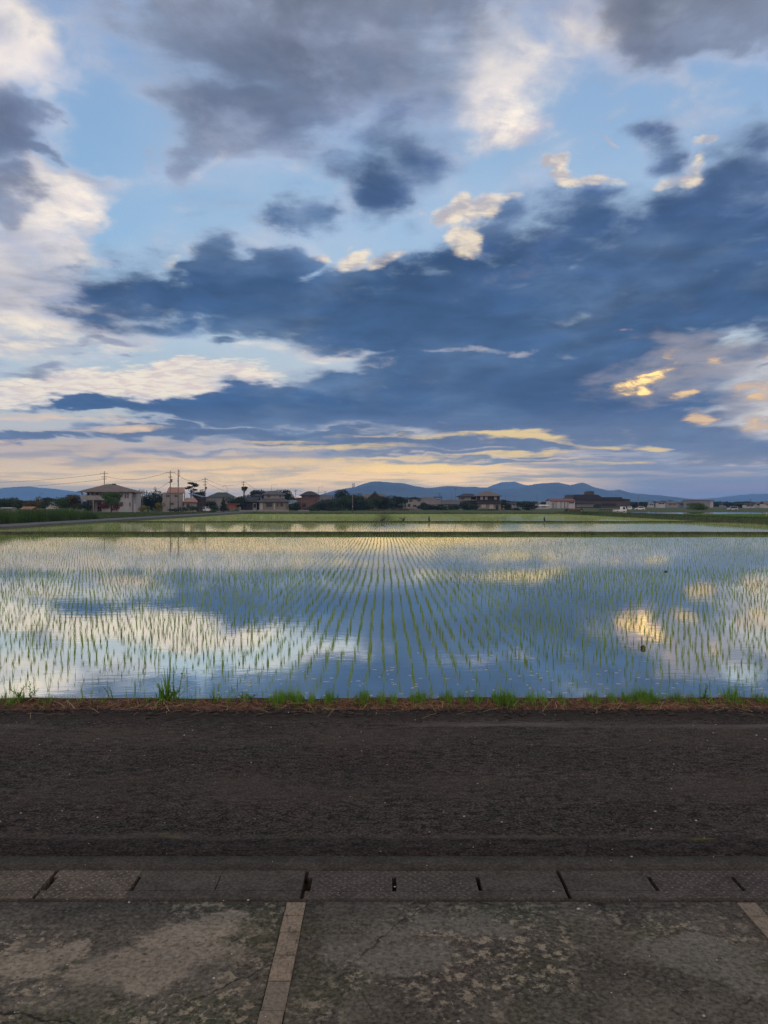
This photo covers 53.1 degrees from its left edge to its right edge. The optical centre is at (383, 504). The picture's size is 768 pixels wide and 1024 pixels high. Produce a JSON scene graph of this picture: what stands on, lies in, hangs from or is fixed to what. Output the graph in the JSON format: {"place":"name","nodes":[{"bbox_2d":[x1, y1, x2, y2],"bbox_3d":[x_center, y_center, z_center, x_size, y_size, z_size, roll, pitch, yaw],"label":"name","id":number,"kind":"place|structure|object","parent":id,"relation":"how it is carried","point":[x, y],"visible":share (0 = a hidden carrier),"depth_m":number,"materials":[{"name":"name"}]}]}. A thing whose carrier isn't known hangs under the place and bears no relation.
{"place":"outdoors","nodes":[
{"label":"outdoors","id":0,"kind":"place"},
{"bbox_2d":[0,487,86,501],"bbox_3d":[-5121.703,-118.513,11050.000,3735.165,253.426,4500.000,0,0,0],"label":"hills","id":1,"kind":"structure","parent":0,"point":[26,493],"depth_m":9972.84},
{"bbox_2d":[77,484,140,511],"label":"house","id":2,"kind":"structure","parent":0,"point":[129,499],"depth_m":236.12,"materials":[{"name":"white tile"}]},
{"bbox_2d":[0,512,249,527],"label":"path","id":3,"kind":"structure","parent":0,"point":[71,522],"depth_m":100.09,"materials":[{"name":"concrete"}]},
{"bbox_2d":[0,902,285,1023],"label":"driveway","id":4,"kind":"structure","parent":0,"point":[100,947],"depth_m":3.70,"materials":[{"name":"concrete"}]},
{"bbox_2d":[163,487,197,511],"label":"house","id":5,"kind":"structure","parent":0,"point":[174,499],"depth_m":245.07,"materials":[{"name":"tile"}]},
{"bbox_2d":[241,497,259,509],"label":"house","id":6,"kind":"structure","parent":0,"point":[252,504],"depth_m":302.00,"materials":[{"name":"tile"}]},
{"bbox_2d":[257,510,288,511],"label":"wall","id":7,"kind":"structure","parent":0,"point":[273,510],"depth_m":255.00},
{"bbox_2d":[257,491,289,509],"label":"house","id":8,"kind":"structure","parent":0,"point":[273,500],"depth_m":300.00,"materials":[{"name":"tile"}]},
{"bbox_2d":[297,491,320,509],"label":"house","id":9,"kind":"structure","parent":0,"point":[307,499],"depth_m":320.00,"materials":[{"name":"red tile"}]},
{"bbox_2d":[320,495,332,501],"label":"house","id":10,"kind":"structure","parent":0,"point":[323,497],"depth_m":351.47,"materials":[{"name":"grey tile"}]},
{"bbox_2d":[364,491,385,508],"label":"house","id":11,"kind":"structure","parent":0,"point":[372,495],"depth_m":361.24,"materials":[{"name":"grey tile"}]},
{"bbox_2d":[0,709,767,855],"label":"road","id":12,"kind":"structure","parent":0,"point":[604,789],"depth_m":6.05,"materials":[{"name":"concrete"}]},
{"bbox_2d":[0,709,765,1021],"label":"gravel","id":13,"kind":"structure","parent":12,"relation":"on","point":[703,1015],"depth_m":4.41,"materials":[{"name":"stone"}]},
{"bbox_2d":[0,535,767,698],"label":"water","id":14,"kind":"structure","parent":0,"point":[120,685],"depth_m":16.03,"materials":[{"name":"liquid"}]},
{"bbox_2d":[0,514,767,667],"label":"rice seedlings","id":15,"kind":"object","parent":14,"relation":"in","point":[374,604],"visible":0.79,"depth_m":22.14,"materials":[{"name":"plant"}]},
{"bbox_2d":[22,651,765,697],"bbox_3d":[0.315,2.346,11.067,11.318,0.003,3.576,0,0,0],"label":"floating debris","id":16,"kind":"object","parent":14,"relation":"on","point":[411,675],"visible":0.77,"depth_m":10.20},
{"bbox_2d":[0,506,767,898],"bbox_3d":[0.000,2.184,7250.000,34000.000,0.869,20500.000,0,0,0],"label":"ground","id":17,"kind":"structure","parent":0,"point":[138,702],"depth_m":8.57,"materials":[{"name":"plant"}]},
{"bbox_2d":[0,498,19,507],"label":"tree","id":18,"kind":"object","parent":17,"relation":"on","point":[3,503],"visible":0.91,"depth_m":248.78,"materials":[{"name":"green plant"}]},
{"bbox_2d":[9,681,38,698],"bbox_3d":[-4.049,2.097,8.645,0.354,0.212,0.148,0,0,0],"label":"weed","id":19,"kind":"object","parent":17,"relation":"on","point":[29,695],"visible":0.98,"depth_m":8.64,"materials":[{"name":"green plant"}]},
{"bbox_2d":[21,496,43,508],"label":"tree","id":20,"kind":"object","parent":17,"relation":"on","point":[36,503],"visible":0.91,"depth_m":233.91,"materials":[{"name":"green plant"}]},
{"bbox_2d":[39,500,52,509],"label":"tree","id":21,"kind":"object","parent":17,"relation":"on","point":[45,505],"visible":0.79,"depth_m":259.66,"materials":[{"name":"green plant"}]},
{"bbox_2d":[0,506,102,523],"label":"reeds","id":22,"kind":"object","parent":17,"relation":"on","point":[7,516],"visible":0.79,"depth_m":93.07,"materials":[{"name":"green plant"}]},
{"bbox_2d":[48,497,75,508],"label":"tree","id":23,"kind":"object","parent":17,"relation":"on","point":[61,502],"visible":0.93,"depth_m":238.43,"materials":[{"name":"green plant"}]},
{"bbox_2d":[65,494,80,509],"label":"tree","id":24,"kind":"object","parent":17,"relation":"on","point":[72,499],"visible":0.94,"depth_m":237.21,"materials":[{"name":"green plant"}]},
{"bbox_2d":[76,502,92,510],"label":"tree","id":25,"kind":"object","parent":17,"relation":"on","point":[87,505],"visible":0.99,"depth_m":230.96,"materials":[{"name":"green plant"}]},
{"bbox_2d":[98,503,109,509],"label":"shrub","id":26,"kind":"object","parent":17,"relation":"on","point":[103,505],"visible":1,"depth_m":221.90,"materials":[{"name":"red plant"}]},
{"bbox_2d":[100,491,122,511],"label":"tree","id":27,"kind":"object","parent":17,"relation":"on","point":[113,499],"visible":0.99,"depth_m":223.59,"materials":[{"name":"green plant"}]},
{"bbox_2d":[138,489,157,511],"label":"tree","id":28,"kind":"object","parent":17,"relation":"on","point":[146,502],"visible":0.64,"depth_m":251.06,"materials":[{"name":"green plant"}]},
{"bbox_2d":[90,512,213,518],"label":"grass","id":29,"kind":"structure","parent":17,"relation":"on","point":[104,515],"depth_m":163.31,"materials":[{"name":"plant"}]},
{"bbox_2d":[148,491,162,509],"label":"tree","id":30,"kind":"object","parent":17,"relation":"on","point":[158,499],"visible":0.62,"depth_m":249.33,"materials":[{"name":"green plant"}]},
{"bbox_2d":[155,502,165,511],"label":"shrub","id":31,"kind":"object","parent":17,"relation":"on","point":[159,506],"visible":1,"depth_m":227.58,"materials":[{"name":"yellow plant"}]},
{"bbox_2d":[145,667,192,705],"bbox_3d":[-2.417,2.110,8.630,0.483,0.591,0.563,0,0,-29],"label":"weed","id":32,"kind":"object","parent":17,"relation":"on","point":[166,695],"visible":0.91,"depth_m":8.61,"materials":[{"name":"green plant"}]},
{"bbox_2d":[171,666,184,696],"bbox_3d":[-2.333,2.015,8.696,0.195,0.371,0.134,0,0,-26],"label":"weed","id":33,"kind":"object","parent":17,"relation":"on","point":[177,683],"visible":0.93,"depth_m":8.70,"materials":[{"name":"green plant"}]},
{"bbox_2d":[185,482,198,496],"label":"tree","id":34,"kind":"object","parent":17,"relation":"on","point":[193,484],"visible":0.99,"depth_m":264.05,"materials":[{"name":"green plant"}]},
{"bbox_2d":[188,493,205,506],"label":"house","id":35,"kind":"structure","parent":17,"relation":"on","point":[201,501],"depth_m":262.00,"materials":[{"name":"grey tile"}]},
{"bbox_2d":[190,490,204,496],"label":"tree","id":36,"kind":"object","parent":17,"relation":"on","point":[201,493],"visible":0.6,"depth_m":279.74,"materials":[{"name":"green plant"}]},
{"bbox_2d":[205,500,216,506],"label":"tree","id":37,"kind":"object","parent":17,"relation":"on","point":[211,504],"visible":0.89,"depth_m":256.99,"materials":[{"name":"green plant"}]},
{"bbox_2d":[202,497,232,510],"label":"warehouse","id":38,"kind":"structure","parent":17,"relation":"on","point":[218,500],"depth_m":268.00,"materials":[{"name":"metal"}]},
{"bbox_2d":[207,492,235,510],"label":"hall","id":39,"kind":"structure","parent":17,"relation":"on","point":[221,494],"depth_m":287.02,"materials":[{"name":"grey tile"}]},
{"bbox_2d":[219,497,228,511],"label":"tree","id":40,"kind":"object","parent":17,"relation":"on","point":[223,505],"visible":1,"depth_m":239.62,"materials":[{"name":"green plant"}]},
{"bbox_2d":[225,498,239,503],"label":"tree","id":41,"kind":"object","parent":17,"relation":"on","point":[232,501],"visible":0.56,"depth_m":267.46,"materials":[{"name":"green plant"}]},
{"bbox_2d":[227,504,239,511],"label":"shed","id":42,"kind":"structure","parent":17,"relation":"on","point":[233,506],"depth_m":240.00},
{"bbox_2d":[234,496,248,510],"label":"tree","id":43,"kind":"object","parent":17,"relation":"on","point":[241,498],"visible":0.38,"depth_m":299.13,"materials":[{"name":"green plant"}]},
{"bbox_2d":[236,692,256,699],"bbox_3d":[-1.545,2.147,8.642,0.267,0.113,0.119,0,0,9],"label":"weed","id":44,"kind":"object","parent":17,"relation":"on","point":[247,694],"visible":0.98,"depth_m":8.64,"materials":[{"name":"green plant"}]},
{"bbox_2d":[250,489,265,498],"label":"tree","id":45,"kind":"object","parent":17,"relation":"on","point":[253,492],"visible":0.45,"depth_m":330.24,"materials":[{"name":"green plant"}]},
{"bbox_2d":[257,902,305,1023],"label":"tile strip","id":46,"kind":"object","parent":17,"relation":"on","point":[274,1005],"visible":0.88,"depth_m":3.65,"materials":[{"name":"stone"}]},
{"bbox_2d":[276,489,291,499],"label":"tree","id":47,"kind":"object","parent":17,"relation":"on","point":[288,493],"visible":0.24,"depth_m":322.23,"materials":[{"name":"green plant"}]},
{"bbox_2d":[278,683,303,699],"bbox_3d":[-1.040,2.102,8.673,0.366,0.218,0.378,0,0,0],"label":"grass tuft","id":48,"kind":"object","parent":17,"relation":"on","point":[290,694],"visible":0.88,"depth_m":8.66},
{"bbox_2d":[288,502,301,510],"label":"tree","id":49,"kind":"object","parent":17,"relation":"on","point":[296,505],"visible":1,"depth_m":299.42,"materials":[{"name":"green plant"}]},
{"bbox_2d":[315,500,334,509],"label":"tree","id":50,"kind":"object","parent":17,"relation":"on","point":[325,504],"visible":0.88,"depth_m":298.44,"materials":[{"name":"green plant"}]},
{"bbox_2d":[324,507,351,510],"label":"shrub","id":51,"kind":"object","parent":17,"relation":"on","point":[334,509],"visible":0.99,"depth_m":278.82,"materials":[{"name":"green plant"}]},
{"bbox_2d":[333,489,348,508],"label":"tree","id":52,"kind":"object","parent":17,"relation":"on","point":[339,493],"visible":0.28,"depth_m":311.35,"materials":[{"name":"green plant"}]},
{"bbox_2d":[334,496,354,510],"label":"tree","id":53,"kind":"object","parent":17,"relation":"on","point":[342,503],"visible":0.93,"depth_m":297.09,"materials":[{"name":"green plant"}]},
{"bbox_2d":[344,496,359,510],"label":"tree","id":54,"kind":"object","parent":17,"relation":"on","point":[355,498],"visible":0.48,"depth_m":299.57,"materials":[{"name":"green plant"}]},
{"bbox_2d":[347,493,365,509],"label":"tree","id":55,"kind":"object","parent":17,"relation":"on","point":[360,497],"visible":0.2,"depth_m":303.38,"materials":[{"name":"green plant"}]},
{"bbox_2d":[356,499,373,510],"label":"tree","id":56,"kind":"object","parent":17,"relation":"on","point":[361,504],"visible":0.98,"depth_m":295.03,"materials":[{"name":"green plant"}]},
{"bbox_2d":[364,497,383,510],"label":"tree","id":57,"kind":"object","parent":17,"relation":"on","point":[374,501],"visible":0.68,"depth_m":298.76,"materials":[{"name":"green plant"}]},
{"bbox_2d":[375,496,390,509],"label":"tree","id":58,"kind":"object","parent":17,"relation":"on","point":[383,505],"visible":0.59,"depth_m":304.00,"materials":[{"name":"green plant"}]},
{"bbox_2d":[0,856,767,881],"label":"gutter","id":59,"kind":"object","parent":17,"relation":"on","point":[57,864],"visible":0.58,"depth_m":4.70,"materials":[{"name":"concrete"}]},
{"bbox_2d":[0,686,767,710],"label":"grass","id":60,"kind":"structure","parent":17,"relation":"on","point":[505,698],"depth_m":8.57,"materials":[{"name":"plant"}]},
{"bbox_2d":[0,702,767,718],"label":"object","id":61,"kind":"structure","parent":17,"relation":"on","point":[588,711],"depth_m":8.14,"materials":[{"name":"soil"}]},
{"bbox_2d":[0,899,767,903],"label":"gutter","id":62,"kind":"object","parent":17,"relation":"on","point":[394,900],"visible":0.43,"depth_m":4.27,"materials":[{"name":"concrete"}]},
{"bbox_2d":[0,531,767,534],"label":"bund","id":63,"kind":"structure","parent":17,"relation":"on","point":[368,533],"depth_m":60.70,"materials":[{"name":"plant"}]},
{"bbox_2d":[0,688,767,713],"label":"straw","id":64,"kind":"object","parent":17,"relation":"on","point":[414,707],"visible":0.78,"depth_m":8.41,"materials":[{"name":"plant"}]},
{"bbox_2d":[1,510,767,533],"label":"grass","id":65,"kind":"structure","parent":17,"relation":"on","point":[675,515],"depth_m":121.94,"materials":[{"name":"plant"}]},
{"bbox_2d":[9,695,760,718],"bbox_3d":[-0.076,2.164,8.318,14.140,0.076,1.017,0,0,0],"label":"straw","id":66,"kind":"object","parent":17,"relation":"on","point":[376,705],"visible":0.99,"depth_m":8.28,"materials":[{"name":"plant"}]},
{"bbox_2d":[26,501,752,506],"bbox_3d":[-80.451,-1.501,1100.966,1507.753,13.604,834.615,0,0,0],"label":"wood","id":67,"kind":"object","parent":17,"relation":"on","point":[716,504],"visible":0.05,"depth_m":885.61,"materials":[{"name":"green plant"}]},
{"bbox_2d":[386,500,395,509],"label":"tree","id":68,"kind":"object","parent":17,"relation":"on","point":[392,503],"visible":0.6,"depth_m":314.23,"materials":[{"name":"green plant"}]},
{"bbox_2d":[388,495,404,507],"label":"tree","id":69,"kind":"object","parent":17,"relation":"on","point":[398,501],"visible":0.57,"depth_m":320.35,"materials":[{"name":"green plant"}]},
{"bbox_2d":[241,513,564,513],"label":"bund","id":70,"kind":"structure","parent":17,"relation":"on","point":[402,513],"depth_m":195.87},
{"bbox_2d":[112,521,734,522],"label":"bund","id":71,"kind":"structure","parent":17,"relation":"on","point":[424,521],"depth_m":101.78,"materials":[{"name":"plant"}]},
{"bbox_2d":[420,504,441,509],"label":"shrub","id":72,"kind":"object","parent":17,"relation":"on","point":[429,507],"visible":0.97,"depth_m":316.45,"materials":[{"name":"green plant"}]},
{"bbox_2d":[458,501,470,509],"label":"shrub","id":73,"kind":"object","parent":17,"relation":"on","point":[463,505],"visible":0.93,"depth_m":317.54,"materials":[{"name":"green plant"}]},
{"bbox_2d":[467,503,479,509],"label":"shrub","id":74,"kind":"object","parent":17,"relation":"on","point":[471,506],"visible":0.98,"depth_m":314.45,"materials":[{"name":"green plant"}]},
{"bbox_2d":[473,491,501,509],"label":"house","id":75,"kind":"structure","parent":17,"relation":"on","point":[488,500],"depth_m":330.12,"materials":[{"name":"tile"}]},
{"bbox_2d":[521,502,538,509],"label":"shrub","id":76,"kind":"object","parent":17,"relation":"on","point":[528,505],"visible":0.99,"depth_m":298.13,"materials":[{"name":"green plant"}]},
{"bbox_2d":[546,499,575,507],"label":"hall","id":77,"kind":"structure","parent":17,"relation":"on","point":[558,503],"depth_m":480.00,"materials":[{"name":"white tile"}]},
{"bbox_2d":[563,491,629,507],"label":"factory","id":78,"kind":"structure","parent":17,"relation":"on","point":[588,499],"depth_m":521.64,"materials":[{"name":"tile"}]},
{"bbox_2d":[617,683,665,701],"bbox_3d":[2.865,2.191,8.690,0.744,0.391,0.500,0,0,0],"label":"grass tuft","id":79,"kind":"object","parent":17,"relation":"on","point":[645,689],"visible":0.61,"depth_m":8.66,"materials":[{"name":"green plant"}]},
{"bbox_2d":[686,502,708,509],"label":"shrub","id":80,"kind":"object","parent":17,"relation":"on","point":[698,506],"visible":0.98,"depth_m":318.67,"materials":[{"name":"green plant"}]},
{"bbox_2d":[672,513,767,517],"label":"grass","id":81,"kind":"structure","parent":17,"relation":"on","point":[752,515],"depth_m":122.68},
{"bbox_2d":[715,678,747,698],"bbox_3d":[3.915,2.076,8.671,0.371,0.253,0.396,0,0,33],"label":"grass tuft","id":82,"kind":"object","parent":17,"relation":"on","point":[732,692],"visible":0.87,"depth_m":8.69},
{"bbox_2d":[737,903,767,938],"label":"tile strip","id":83,"kind":"object","parent":17,"relation":"on","point":[755,913],"visible":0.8,"depth_m":4.11,"materials":[{"name":"stone"}]},
{"bbox_2d":[0,0,767,500],"label":"sky","id":84,"kind":"structure","parent":0,"point":[303,246],"materials":[{"name":"blue"}]},
{"bbox_2d":[1,523,767,531],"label":"water","id":85,"kind":"structure","parent":0,"point":[383,527],"depth_m":79.80,"materials":[{"name":"liquid"}]},
{"bbox_2d":[321,481,457,500],"bbox_3d":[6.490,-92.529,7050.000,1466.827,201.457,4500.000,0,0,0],"label":"hills","id":86,"kind":"structure","parent":0,"point":[400,490],"depth_m":5816.78,"materials":[{"name":"blue"}]},
{"bbox_2d":[406,498,421,509],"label":"house","id":87,"kind":"structure","parent":0,"point":[413,503],"depth_m":345.00,"materials":[{"name":"tile"}]},
{"bbox_2d":[146,514,690,520],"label":"water","id":88,"kind":"structure","parent":0,"point":[383,516],"depth_m":132.52,"materials":[{"name":"liquid"}]},
{"bbox_2d":[421,497,441,502],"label":"house","id":89,"kind":"structure","parent":0,"point":[427,498],"depth_m":372.00,"materials":[{"name":"grey tile"}]},
{"bbox_2d":[423,500,443,509],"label":"house","id":90,"kind":"structure","parent":0,"point":[434,502],"depth_m":338.92,"materials":[{"name":"grey tile"}]},
{"bbox_2d":[441,500,463,509],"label":"house","id":91,"kind":"structure","parent":0,"point":[450,502],"depth_m":337.82,"materials":[{"name":"grey tile"}]},
{"bbox_2d":[456,494,476,509],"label":"house","id":92,"kind":"structure","parent":0,"point":[467,498],"depth_m":348.00,"materials":[{"name":"tile"}]},
{"bbox_2d":[487,482,527,488],"bbox_3d":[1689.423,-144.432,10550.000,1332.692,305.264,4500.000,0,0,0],"label":"hills","id":93,"kind":"structure","parent":0,"point":[504,485],"depth_m":9647.70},
{"bbox_2d":[283,902,767,1023],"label":"driveway","id":94,"kind":"structure","parent":0,"point":[399,963],"depth_m":3.68,"materials":[{"name":"concrete"}]},
{"bbox_2d":[429,482,718,501],"bbox_3d":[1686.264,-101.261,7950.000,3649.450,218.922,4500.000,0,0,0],"label":"hills","id":95,"kind":"structure","parent":0,"point":[540,492],"depth_m":6745.65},
{"bbox_2d":[655,501,665,507],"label":"house","id":96,"kind":"structure","parent":0,"point":[659,504],"depth_m":560.05,"materials":[{"name":"white tile"}]},
{"bbox_2d":[665,501,677,507],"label":"house","id":97,"kind":"structure","parent":0,"point":[670,504],"depth_m":600.00,"materials":[{"name":"white tile"}]},
{"bbox_2d":[589,512,767,513],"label":"water","id":98,"kind":"structure","parent":0,"point":[700,512],"depth_m":175.87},
{"bbox_2d":[682,500,713,507],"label":"warehouse","id":99,"kind":"structure","parent":0,"point":[709,503],"depth_m":620.00,"materials":[{"name":"metal"}]},
{"bbox_2d":[698,494,767,501],"bbox_3d":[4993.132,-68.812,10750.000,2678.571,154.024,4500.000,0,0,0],"label":"hills","id":100,"kind":"structure","parent":0,"point":[753,497],"depth_m":9708.87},
{"bbox_2d":[742,503,754,507],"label":"house","id":101,"kind":"structure","parent":0,"point":[745,505],"depth_m":520.15,"materials":[{"name":"tile"}]},
{"bbox_2d":[756,902,767,915],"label":"driveway","id":102,"kind":"structure","parent":0,"point":[763,906],"depth_m":4.21,"materials":[{"name":"concrete"}]},
{"bbox_2d":[760,501,767,507],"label":"house","id":103,"kind":"structure","parent":0,"point":[763,504],"depth_m":547.01,"materials":[{"name":"white tile"}]},
{"label":"drain channel","id":104,"kind":"structure","parent":0,"visible":0},
{"bbox_2d":[0,870,55,898],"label":"drain cover","id":105,"kind":"object","parent":104,"relation":"on","point":[23,884],"visible":0.63,"depth_m":4.46,"materials":[{"name":"concrete"}]},
{"bbox_2d":[35,870,141,898],"bbox_3d":[-1.701,2.276,4.450,0.496,0.167,0.330,0,0,0],"label":"drain cover","id":106,"kind":"object","parent":104,"relation":"on","point":[102,884],"visible":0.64,"depth_m":4.44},
{"bbox_2d":[124,870,222,898],"bbox_3d":[-1.210,2.277,4.450,0.496,0.166,0.330,0,0,0],"label":"drain cover","id":107,"kind":"object","parent":104,"relation":"on","point":[176,884],"visible":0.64,"depth_m":4.44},
{"bbox_2d":[211,870,305,898],"bbox_3d":[-0.719,2.277,4.450,0.496,0.166,0.330,0,0,0],"label":"drain cover","id":108,"kind":"object","parent":104,"relation":"on","point":[260,884],"visible":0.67,"depth_m":4.44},
{"bbox_2d":[304,871,391,898],"bbox_3d":[-0.201,2.278,4.450,0.496,0.164,0.330,0,0,0],"label":"drain cover","id":109,"kind":"object","parent":104,"relation":"on","point":[348,884],"visible":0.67,"depth_m":4.43,"materials":[{"name":"concrete"}]},
{"bbox_2d":[392,871,479,898],"bbox_3d":[0.290,2.279,4.450,0.496,0.163,0.330,0,0,0],"label":"drain cover","id":110,"kind":"object","parent":104,"relation":"on","point":[427,884],"visible":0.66,"depth_m":4.43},
{"bbox_2d":[473,870,567,898],"bbox_3d":[0.781,2.277,4.450,0.496,0.166,0.330,0,0,0],"label":"drain cover","id":111,"kind":"object","parent":104,"relation":"on","point":[518,884],"visible":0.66,"depth_m":4.44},
{"bbox_2d":[559,870,660,898],"bbox_3d":[1.299,2.277,4.450,0.496,0.166,0.330,0,0,0],"label":"drain cover","id":112,"kind":"object","parent":104,"relation":"on","point":[609,884],"visible":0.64,"depth_m":4.44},
{"bbox_2d":[641,870,748,898],"bbox_3d":[1.790,2.277,4.450,0.496,0.166,0.330,0,0,0],"label":"drain cover","id":113,"kind":"object","parent":104,"relation":"on","point":[694,884],"visible":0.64,"depth_m":4.44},
{"bbox_2d":[723,870,767,898],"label":"drain cover","id":114,"kind":"object","parent":104,"relation":"on","point":[752,884],"visible":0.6,"depth_m":4.47,"materials":[{"name":"concrete"}]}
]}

